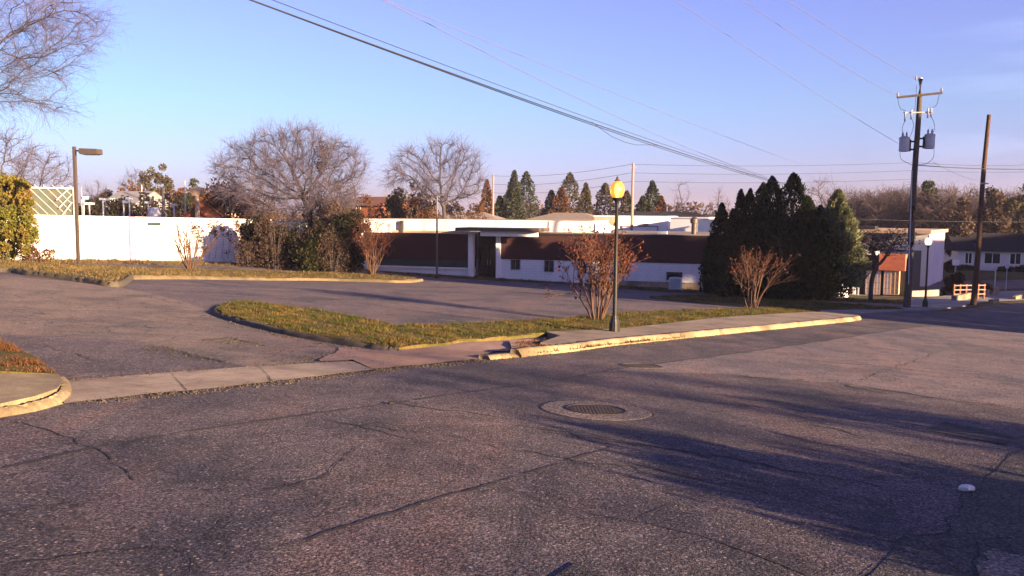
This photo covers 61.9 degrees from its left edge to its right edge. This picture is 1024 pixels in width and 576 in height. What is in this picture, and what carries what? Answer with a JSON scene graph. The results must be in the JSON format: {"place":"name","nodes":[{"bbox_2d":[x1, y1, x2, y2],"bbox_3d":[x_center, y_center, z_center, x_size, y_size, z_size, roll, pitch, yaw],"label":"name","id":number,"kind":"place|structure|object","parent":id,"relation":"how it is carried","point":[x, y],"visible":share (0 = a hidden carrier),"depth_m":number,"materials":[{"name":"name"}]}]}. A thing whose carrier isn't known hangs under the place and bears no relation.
{"place":"outdoors","nodes":[
{"label":"outdoors","id":0,"kind":"place"},
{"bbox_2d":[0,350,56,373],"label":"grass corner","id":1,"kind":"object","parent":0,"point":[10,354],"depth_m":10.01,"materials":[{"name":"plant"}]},
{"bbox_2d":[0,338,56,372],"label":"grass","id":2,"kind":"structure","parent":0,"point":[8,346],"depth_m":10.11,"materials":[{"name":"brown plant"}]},
{"bbox_2d":[0,276,369,378],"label":"driveway","id":3,"kind":"structure","parent":0,"point":[27,307],"depth_m":16.80,"materials":[{"name":"grey asphalt"}]},
{"bbox_2d":[0,335,244,378],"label":"driveway patch","id":4,"kind":"object","parent":3,"relation":"on","point":[115,356],"visible":0.95,"depth_m":11.79,"materials":[{"name":"grey asphalt"}]},
{"bbox_2d":[319,339,548,367],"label":"sidewalk","id":5,"kind":"structure","parent":0,"point":[451,352],"depth_m":14.24,"materials":[{"name":"grey concrete"}]},
{"bbox_2d":[0,262,930,403],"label":"parking lot","id":6,"kind":"structure","parent":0,"point":[454,300],"depth_m":31.84,"materials":[{"name":"grey asphalt"}]},
{"bbox_2d":[15,244,55,261],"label":"twiggy bush","id":7,"kind":"object","parent":6,"relation":"on","point":[35,252],"visible":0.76,"depth_m":53.31,"materials":[{"name":"orange plant"}]},
{"bbox_2d":[0,267,132,286],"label":"kerb strip","id":8,"kind":"object","parent":6,"relation":"on","point":[120,283],"visible":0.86,"depth_m":28.83,"materials":[{"name":"beige concrete"}]},
{"bbox_2d":[0,259,417,281],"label":"grass strip","id":9,"kind":"object","parent":6,"relation":"on","point":[306,274],"depth_m":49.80,"materials":[{"name":"plant"}]},
{"bbox_2d":[72,147,102,264],"bbox_3d":[-22.761,-4.269,45.731,1.670,6.549,0.520,1,5,8],"label":"parking lamp","id":10,"kind":"object","parent":9,"relation":"on","point":[85,151],"visible":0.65,"depth_m":45.66,"materials":[{"name":"brown metal"}]},
{"bbox_2d":[159,214,220,268],"bbox_3d":[-19.719,-2.784,52.496,3.650,3.672,2.660,-2,6,-29],"label":"crape myrtle","id":11,"kind":"object","parent":9,"relation":"on","point":[189,265],"visible":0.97,"depth_m":52.64,"materials":[{"name":"brown plant"}]},
{"bbox_2d":[349,207,396,274],"bbox_3d":[-9.335,-3.101,57.583,3.341,4.883,3.873,-1,5,-17],"label":"crape myrtle","id":12,"kind":"object","parent":9,"relation":"on","point":[364,239],"visible":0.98,"depth_m":57.70,"materials":[{"name":"brown plant"}]},
{"bbox_2d":[132,275,422,282],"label":"curb","id":13,"kind":"structure","parent":6,"relation":"on","point":[140,277],"depth_m":46.08,"materials":[{"name":"beige concrete"}]},
{"bbox_2d":[211,309,398,350],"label":"kerb island","id":14,"kind":"structure","parent":6,"relation":"on","point":[288,332],"depth_m":16.13,"materials":[{"name":"grey concrete"}]},
{"bbox_2d":[62,313,851,406],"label":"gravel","id":15,"kind":"structure","parent":6,"relation":"on","point":[290,381],"depth_m":12.51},
{"bbox_2d":[0,303,1023,575],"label":"street","id":16,"kind":"structure","parent":0,"point":[184,491],"depth_m":6.53,"materials":[{"name":"grey asphalt"}]},
{"bbox_2d":[0,373,61,406],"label":"pavement corner","id":17,"kind":"object","parent":16,"relation":"on","point":[19,388],"visible":0.84,"depth_m":8.64,"materials":[{"name":"concrete"}]},
{"bbox_2d":[0,376,71,417],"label":"kerb corner","id":18,"kind":"object","parent":16,"relation":"on","point":[63,393],"visible":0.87,"depth_m":8.01,"materials":[{"name":"concrete"}]},
{"bbox_2d":[62,361,371,402],"bbox_3d":[-3.484,1.102,10.663,1.342,0.373,4.862,4,6,35],"label":"driveway apron","id":19,"kind":"object","parent":16,"relation":"on","point":[238,376],"visible":0.97,"depth_m":10.16,"materials":[{"name":"concrete"}]},
{"bbox_2d":[2,326,1023,575],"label":"road seams","id":20,"kind":"object","parent":16,"relation":"on","point":[522,450],"visible":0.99,"depth_m":7.14,"materials":[{"name":"black asphalt"}]},
{"bbox_2d":[555,562,603,575],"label":"asphalt patch","id":21,"kind":"object","parent":16,"relation":"on","point":[576,569],"visible":1,"depth_m":4.46,"materials":[{"name":"grey asphalt"}]},
{"bbox_2d":[539,400,653,420],"bbox_3d":[0.943,1.386,9.569,1.284,0.064,1.284,3,2,0],"label":"manhole","id":22,"kind":"object","parent":16,"relation":"on","point":[595,410],"visible":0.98,"depth_m":9.48,"materials":[{"name":"grey metal"}]},
{"bbox_2d":[868,449,1023,575],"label":"asphalt shoulder","id":23,"kind":"object","parent":16,"relation":"on","point":[989,514],"visible":0.98,"depth_m":5.60},
{"bbox_2d":[927,421,1012,444],"bbox_3d":[5.103,1.596,9.449,0.785,0.066,0.980,5,6,39],"label":"asphalt patch","id":24,"kind":"object","parent":16,"relation":"on","point":[967,431],"visible":1,"depth_m":9.40,"materials":[{"name":"grey asphalt"}]},
{"bbox_2d":[976,549,1023,575],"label":"gutter slab","id":25,"kind":"structure","parent":16,"relation":"on","point":[999,563],"depth_m":5.03,"materials":[{"name":"grey concrete"}]},
{"bbox_2d":[0,0,1023,215],"label":"sky","id":26,"kind":"structure","parent":0,"point":[190,74],"materials":[{"name":"blue"}]},
{"bbox_2d":[13,213,1023,311],"bbox_3d":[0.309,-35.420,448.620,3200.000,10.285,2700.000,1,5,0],"label":"ground","id":27,"kind":"structure","parent":0,"point":[982,304],"depth_m":61.33,"materials":[{"name":"soil"}]},
{"bbox_2d":[0,170,40,259],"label":"evergreen bush","id":28,"kind":"object","parent":27,"relation":"on","point":[15,194],"visible":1,"depth_m":51.67,"materials":[{"name":"green plant"}]},
{"bbox_2d":[0,119,52,204],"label":"bare tree","id":29,"kind":"object","parent":27,"relation":"on","point":[7,141],"visible":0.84,"depth_m":79.36,"materials":[{"name":"brown plant"}]},
{"bbox_2d":[0,141,79,187],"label":"bare tree","id":30,"kind":"object","parent":27,"relation":"on","point":[40,179],"visible":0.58,"depth_m":106.99,"materials":[{"name":"brown plant"}]},
{"bbox_2d":[20,184,74,215],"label":"lattice fence","id":31,"kind":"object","parent":27,"relation":"on","point":[53,200],"depth_m":75.79,"materials":[{"name":"white wood"}]},
{"bbox_2d":[0,0,134,139],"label":"bare tree","id":32,"kind":"object","parent":27,"relation":"on","point":[46,38],"visible":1,"depth_m":23.73,"materials":[{"name":"brown plant"}]},
{"bbox_2d":[78,195,110,215],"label":"yard tree","id":33,"kind":"object","parent":27,"relation":"on","point":[94,209],"visible":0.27,"depth_m":103.14,"materials":[{"name":"green plant"}]},
{"bbox_2d":[102,195,136,216],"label":"yard tree","id":34,"kind":"object","parent":27,"relation":"on","point":[115,209],"visible":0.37,"depth_m":102.69,"materials":[{"name":"green plant"}]},
{"bbox_2d":[31,257,243,266],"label":"grass","id":35,"kind":"structure","parent":27,"relation":"on","point":[127,261],"depth_m":59.80,"materials":[{"name":"green plant"}]},
{"bbox_2d":[104,191,170,214],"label":"house","id":36,"kind":"structure","parent":27,"relation":"on","point":[134,195],"depth_m":119.76,"materials":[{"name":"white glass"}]},
{"bbox_2d":[127,191,165,216],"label":"yard tree","id":37,"kind":"object","parent":27,"relation":"on","point":[143,210],"visible":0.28,"depth_m":102.79,"materials":[{"name":"green plant"}]},
{"bbox_2d":[136,166,160,193],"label":"pine tree","id":38,"kind":"object","parent":27,"relation":"on","point":[143,179],"visible":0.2,"depth_m":126.88,"materials":[{"name":"green plant"}]},
{"bbox_2d":[165,193,188,217],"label":"yard tree","id":39,"kind":"object","parent":27,"relation":"on","point":[179,200],"visible":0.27,"depth_m":102.82,"materials":[{"name":"green plant"}]},
{"bbox_2d":[5,215,397,265],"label":"white wall","id":40,"kind":"structure","parent":27,"relation":"on","point":[118,237],"depth_m":63.72,"materials":[{"name":"white paint"}]},
{"bbox_2d":[180,200,225,218],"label":"gable shed","id":41,"kind":"structure","parent":27,"relation":"on","point":[206,211],"depth_m":72.46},
{"bbox_2d":[204,171,255,218],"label":"rusty oak","id":42,"kind":"object","parent":27,"relation":"on","point":[217,205],"visible":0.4,"depth_m":75.11,"materials":[{"name":"orange plant"}]},
{"bbox_2d":[231,236,263,266],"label":"twiggy shrub","id":43,"kind":"object","parent":27,"relation":"on","point":[250,259],"visible":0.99,"depth_m":60.35,"materials":[{"name":"brown plant"}]},
{"bbox_2d":[238,212,279,265],"bbox_3d":[-18.467,-3.502,62.466,3.393,4.096,2.720,1,5,0],"label":"evergreen shrub","id":44,"kind":"object","parent":27,"relation":"on","point":[246,233],"visible":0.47,"depth_m":61.91,"materials":[{"name":"green plant"}]},
{"bbox_2d":[253,209,295,269],"bbox_3d":[-16.686,-3.357,60.092,2.870,4.373,2.529,1,5,0],"label":"twiggy shrub","id":45,"kind":"object","parent":27,"relation":"on","point":[265,247],"visible":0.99,"depth_m":59.84,"materials":[{"name":"brown plant"}]},
{"bbox_2d":[265,225,302,269],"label":"evergreen shrub","id":46,"kind":"object","parent":27,"relation":"on","point":[287,250],"visible":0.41,"depth_m":60.44,"materials":[{"name":"green plant"}]},
{"bbox_2d":[198,112,380,227],"bbox_3d":[-17.055,-7.629,65.720,14.198,12.287,8.727,1,5,0],"label":"bare tree","id":47,"kind":"object","parent":27,"relation":"on","point":[272,162],"visible":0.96,"depth_m":64.59,"materials":[{"name":"brown plant"}]},
{"bbox_2d":[301,139,344,239],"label":"ivy column","id":48,"kind":"structure","parent":47,"relation":"attached to","point":[320,210],"depth_m":65.08,"materials":[{"name":"green plant"}]},
{"bbox_2d":[293,237,328,271],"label":"evergreen shrub","id":49,"kind":"object","parent":27,"relation":"on","point":[309,255],"visible":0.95,"depth_m":58.54,"materials":[{"name":"green plant"}]},
{"bbox_2d":[285,219,349,271],"bbox_3d":[-13.757,-2.902,59.987,4.669,3.871,3.253,1,5,0],"label":"evergreen shrub","id":50,"kind":"object","parent":27,"relation":"on","point":[315,231],"visible":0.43,"depth_m":59.58,"materials":[{"name":"green plant"}]},
{"bbox_2d":[315,228,351,272],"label":"twiggy shrub","id":51,"kind":"object","parent":27,"relation":"on","point":[331,262],"visible":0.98,"depth_m":58.48,"materials":[{"name":"brown plant"}]},
{"bbox_2d":[331,208,378,272],"bbox_3d":[-11.373,-3.361,61.557,3.939,4.838,3.098,1,5,0],"label":"evergreen shrub","id":52,"kind":"object","parent":27,"relation":"on","point":[344,225],"visible":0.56,"depth_m":60.88,"materials":[{"name":"green plant"}]},
{"bbox_2d":[384,187,409,217],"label":"evergreen tree","id":53,"kind":"object","parent":27,"relation":"on","point":[394,205],"visible":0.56,"depth_m":99.07,"materials":[{"name":"green plant"}]},
{"bbox_2d":[2,189,796,225],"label":"woods","id":54,"kind":"object","parent":27,"relation":"on","point":[697,207],"visible":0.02,"depth_m":232.43,"materials":[{"name":"brown plant"}]},
{"bbox_2d":[402,181,435,217],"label":"rusty oak","id":55,"kind":"object","parent":27,"relation":"on","point":[416,208],"visible":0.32,"depth_m":95.25,"materials":[{"name":"orange plant"}]},
{"bbox_2d":[377,130,492,217],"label":"bare tree","id":56,"kind":"object","parent":27,"relation":"on","point":[426,183],"visible":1,"depth_m":90.87,"materials":[{"name":"brown plant"}]},
{"bbox_2d":[364,218,608,275],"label":"parapet building","id":57,"kind":"structure","parent":27,"relation":"on","point":[420,225],"depth_m":68.91,"materials":[{"name":"white paint"}]},
{"bbox_2d":[503,169,526,218],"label":"evergreen tree","id":58,"kind":"object","parent":27,"relation":"on","point":[514,183],"visible":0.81,"depth_m":132.87,"materials":[{"name":"green plant"}]},
{"bbox_2d":[519,171,543,218],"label":"evergreen tree","id":59,"kind":"object","parent":27,"relation":"on","point":[527,181],"visible":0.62,"depth_m":147.62,"materials":[{"name":"green plant"}]},
{"bbox_2d":[364,217,722,289],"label":"brick building","id":60,"kind":"structure","parent":27,"relation":"on","point":[520,253],"depth_m":65.19,"materials":[{"name":"brown brick"}]},
{"bbox_2d":[367,257,467,267],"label":"wall","id":61,"kind":"structure","parent":60,"relation":"in","point":[386,261],"depth_m":68.31,"materials":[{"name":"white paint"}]},
{"bbox_2d":[478,232,495,276],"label":"door","id":62,"kind":"structure","parent":60,"relation":"in","point":[486,244],"depth_m":67.68,"materials":[{"name":"brown glass"}]},
{"bbox_2d":[547,187,572,213],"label":"evergreen tree","id":63,"kind":"object","parent":27,"relation":"on","point":[562,197],"visible":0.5,"depth_m":138.73,"materials":[{"name":"orange plant"}]},
{"bbox_2d":[529,213,595,219],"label":"building","id":64,"kind":"structure","parent":27,"relation":"on","point":[569,216],"depth_m":117.86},
{"bbox_2d":[559,172,584,212],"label":"evergreen tree","id":65,"kind":"object","parent":27,"relation":"on","point":[574,184],"visible":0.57,"depth_m":146.40,"materials":[{"name":"green plant"}]},
{"bbox_2d":[592,182,614,214],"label":"evergreen tree","id":66,"kind":"object","parent":27,"relation":"on","point":[610,208],"visible":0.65,"depth_m":145.68,"materials":[{"name":"green plant"}]},
{"bbox_2d":[594,215,677,230],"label":"white building","id":67,"kind":"structure","parent":27,"relation":"on","point":[650,223],"depth_m":90.50,"materials":[{"name":"white paint"}]},
{"bbox_2d":[379,271,902,303],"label":"grass","id":68,"kind":"structure","parent":27,"relation":"on","point":[850,299],"depth_m":60.91,"materials":[{"name":"green plant"}]},
{"bbox_2d":[510,316,860,357],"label":"kerb","id":69,"kind":"structure","parent":27,"relation":"on","point":[521,352],"depth_m":20.40,"materials":[{"name":"concrete"}]},
{"bbox_2d":[698,202,733,294],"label":"conifer tree","id":70,"kind":"object","parent":27,"relation":"on","point":[720,218],"visible":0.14,"depth_m":52.62,"materials":[{"name":"green plant"}]},
{"bbox_2d":[702,208,745,296],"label":"conifer tree","id":71,"kind":"object","parent":27,"relation":"on","point":[731,228],"visible":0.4,"depth_m":50.96,"materials":[{"name":"green plant"}]},
{"bbox_2d":[735,188,757,296],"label":"conifer tree","id":72,"kind":"object","parent":27,"relation":"on","point":[748,208],"visible":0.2,"depth_m":51.56,"materials":[{"name":"green plant"}]},
{"bbox_2d":[710,214,783,298],"bbox_3d":[14.147,-1.768,49.519,5.097,5.159,4.151,1,5,0],"label":"conifer tree","id":73,"kind":"object","parent":27,"relation":"on","point":[751,226],"visible":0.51,"depth_m":48.89,"materials":[{"name":"green plant"}]},
{"bbox_2d":[742,175,790,296],"bbox_3d":[15.434,-2.933,50.717,4.705,7.535,4.207,3,6,28],"label":"conifer tree","id":74,"kind":"object","parent":27,"relation":"on","point":[772,188],"visible":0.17,"depth_m":50.39,"materials":[{"name":"green plant"}]},
{"bbox_2d":[717,209,826,299],"bbox_3d":[15.159,-1.868,49.276,6.286,5.444,5.473,5,7,43],"label":"conifer tree","id":75,"kind":"object","parent":27,"relation":"on","point":[791,290],"visible":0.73,"depth_m":47.88,"materials":[{"name":"green plant"}]},
{"bbox_2d":[738,172,844,299],"bbox_3d":[16.322,-2.964,50.027,6.005,7.676,5.123,1,5,0],"label":"conifer tree","id":76,"kind":"object","parent":27,"relation":"on","point":[796,185],"visible":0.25,"depth_m":49.22,"materials":[{"name":"green plant"}]},
{"bbox_2d":[794,195,838,300],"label":"conifer tree","id":77,"kind":"object","parent":27,"relation":"on","point":[812,206],"visible":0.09,"depth_m":49.60,"materials":[{"name":"green plant"}]},
{"bbox_2d":[786,217,855,300],"bbox_3d":[17.368,-1.598,49.556,4.995,5.051,5.497,4,6,37],"label":"conifer tree","id":78,"kind":"object","parent":27,"relation":"on","point":[819,230],"visible":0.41,"depth_m":48.67,"materials":[{"name":"green plant"}]},
{"bbox_2d":[819,188,872,300],"bbox_3d":[19.328,-2.513,51.008,4.077,6.883,4.136,1,5,0],"label":"blue conifer","id":79,"kind":"object","parent":27,"relation":"on","point":[843,222],"visible":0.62,"depth_m":50.07,"materials":[{"name":"green plant"}]},
{"bbox_2d":[817,182,889,225],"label":"bare tree","id":80,"kind":"object","parent":27,"relation":"on","point":[855,210],"visible":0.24,"depth_m":120.25,"materials":[{"name":"brown plant"}]},
{"bbox_2d":[849,250,921,296],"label":"brick shop","id":81,"kind":"structure","parent":27,"relation":"on","point":[889,280],"depth_m":63.23,"materials":[{"name":"red brick"}]},
{"bbox_2d":[860,219,919,299],"bbox_3d":[22.260,-1.685,52.234,4.860,5.041,2.961,1,5,0],"label":"bare tree","id":82,"kind":"object","parent":27,"relation":"on","point":[872,249],"visible":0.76,"depth_m":51.83,"materials":[{"name":"brown plant"}]},
{"bbox_2d":[855,179,939,227],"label":"bare tree","id":83,"kind":"object","parent":27,"relation":"on","point":[896,215],"visible":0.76,"depth_m":117.10,"materials":[{"name":"brown plant"}]},
{"bbox_2d":[858,226,947,285],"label":"flat store","id":84,"kind":"structure","parent":27,"relation":"on","point":[936,259],"depth_m":78.09,"materials":[{"name":"paint"}]},
{"bbox_2d":[915,180,939,228],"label":"pine tree","id":85,"kind":"object","parent":27,"relation":"on","point":[927,185],"visible":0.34,"depth_m":116.85,"materials":[{"name":"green plant"}]},
{"bbox_2d":[905,182,978,234],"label":"bare tree","id":86,"kind":"object","parent":27,"relation":"on","point":[937,221],"visible":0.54,"depth_m":113.08,"materials":[{"name":"brown plant"}]},
{"bbox_2d":[903,180,989,228],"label":"bare tree","id":87,"kind":"object","parent":27,"relation":"on","point":[947,191],"visible":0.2,"depth_m":120.55,"materials":[{"name":"brown plant"}]},
{"bbox_2d":[945,197,975,256],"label":"brush tree","id":88,"kind":"object","parent":27,"relation":"on","point":[962,228],"visible":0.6,"depth_m":106.90,"materials":[{"name":"brown plant"}]},
{"bbox_2d":[944,232,1023,271],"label":"house","id":89,"kind":"structure","parent":27,"relation":"on","point":[1001,249],"depth_m":103.72,"materials":[{"name":"white paint"}]},
{"bbox_2d":[984,190,1012,232],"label":"brush tree","id":90,"kind":"object","parent":27,"relation":"on","point":[997,220],"visible":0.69,"depth_m":107.39,"materials":[{"name":"brown plant"}]},
{"bbox_2d":[215,300,822,349],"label":"grass island","id":91,"kind":"structure","parent":0,"point":[484,339],"depth_m":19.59,"materials":[{"name":"plant"}]},
{"bbox_2d":[539,222,650,319],"bbox_3d":[2.628,-0.427,25.127,2.903,3.042,3.087,-3,6,-33],"label":"crape myrtle","id":92,"kind":"object","parent":91,"relation":"on","point":[601,265],"visible":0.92,"depth_m":24.94,"materials":[{"name":"brown plant"}]},
{"bbox_2d":[725,241,800,307],"bbox_3d":[10.356,-0.460,34.806,2.904,2.856,3.060,3,6,30],"label":"crape myrtle","id":93,"kind":"object","parent":91,"relation":"on","point":[755,301],"visible":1,"depth_m":34.57,"materials":[{"name":"brown plant"}]},
{"bbox_2d":[279,11,815,191],"bbox_3d":[7.496,-5.877,35.543,0.022,2.218,60.678,3,6,29],"label":"telephone cable","id":94,"kind":"object","parent":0,"point":[529,102],"visible":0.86,"depth_m":22.46,"materials":[{"name":"metal"}]},
{"bbox_2d":[540,311,858,344],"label":"pavement","id":95,"kind":"structure","parent":0,"point":[566,337],"depth_m":24.14,"materials":[{"name":"concrete"}]},
{"bbox_2d":[609,176,624,331],"bbox_3d":[2.556,-0.727,20.995,0.360,4.024,0.360,1,5,0],"label":"street lamp","id":96,"kind":"object","parent":95,"relation":"on","point":[617,189],"visible":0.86,"depth_m":20.95,"materials":[{"name":"black metal"}]},
{"bbox_2d":[649,293,902,309],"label":"grass bank","id":97,"kind":"structure","parent":0,"point":[733,303],"depth_m":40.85,"materials":[{"name":"plant"}]},
{"bbox_2d":[609,326,1023,408],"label":"street section","id":98,"kind":"object","parent":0,"point":[969,347],"visible":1,"depth_m":16.64,"materials":[{"name":"asphalt"}]},
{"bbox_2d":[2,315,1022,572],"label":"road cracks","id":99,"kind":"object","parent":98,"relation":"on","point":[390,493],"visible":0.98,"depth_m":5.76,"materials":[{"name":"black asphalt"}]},
{"bbox_2d":[821,303,966,312],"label":"pavement","id":100,"kind":"structure","parent":0,"point":[941,307],"depth_m":42.90,"materials":[{"name":"concrete"}]},
{"bbox_2d":[897,76,942,307],"bbox_3d":[20.533,-4.698,43.614,2.338,12.025,0.555,1,5,0],"label":"utility pole","id":101,"kind":"object","parent":100,"relation":"on","point":[928,138],"visible":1,"depth_m":43.39,"materials":[{"name":"brown wood"}]},
{"bbox_2d":[250,0,818,191],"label":"telephone cable","id":102,"kind":"object","parent":101,"relation":"attached to","point":[470,79],"visible":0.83,"depth_m":19.45,"materials":[{"name":"metal"}]},
{"bbox_2d":[911,291,1023,306],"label":"forecourt","id":103,"kind":"structure","parent":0,"point":[946,299],"depth_m":56.68,"materials":[{"name":"grey asphalt"}]},
{"bbox_2d":[941,272,965,294],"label":"clipped hedge","id":104,"kind":"object","parent":103,"relation":"on","point":[958,278],"visible":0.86,"depth_m":65.90,"materials":[{"name":"green plant"}]},
{"bbox_2d":[970,114,990,304],"bbox_3d":[26.087,-4.225,47.461,0.796,10.731,0.394,-1,5,-20],"label":"bare pole","id":105,"kind":"object","parent":103,"relation":"on","point":[974,291],"visible":0.98,"depth_m":47.43,"materials":[{"name":"red wood"}]},
{"bbox_2d":[920,279,1023,290],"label":"street","id":106,"kind":"structure","parent":0,"point":[1014,284],"depth_m":80.90,"materials":[{"name":"grey asphalt"}]},
{"bbox_2d":[942,270,1023,279],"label":"lawn","id":107,"kind":"structure","parent":0,"point":[983,274],"depth_m":95.02,"materials":[{"name":"plant"}]},
{"bbox_2d":[1003,183,1023,232],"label":"oak tree","id":108,"kind":"object","parent":107,"relation":"on","point":[1014,203],"visible":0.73,"depth_m":107.27,"materials":[{"name":"brown plant"}]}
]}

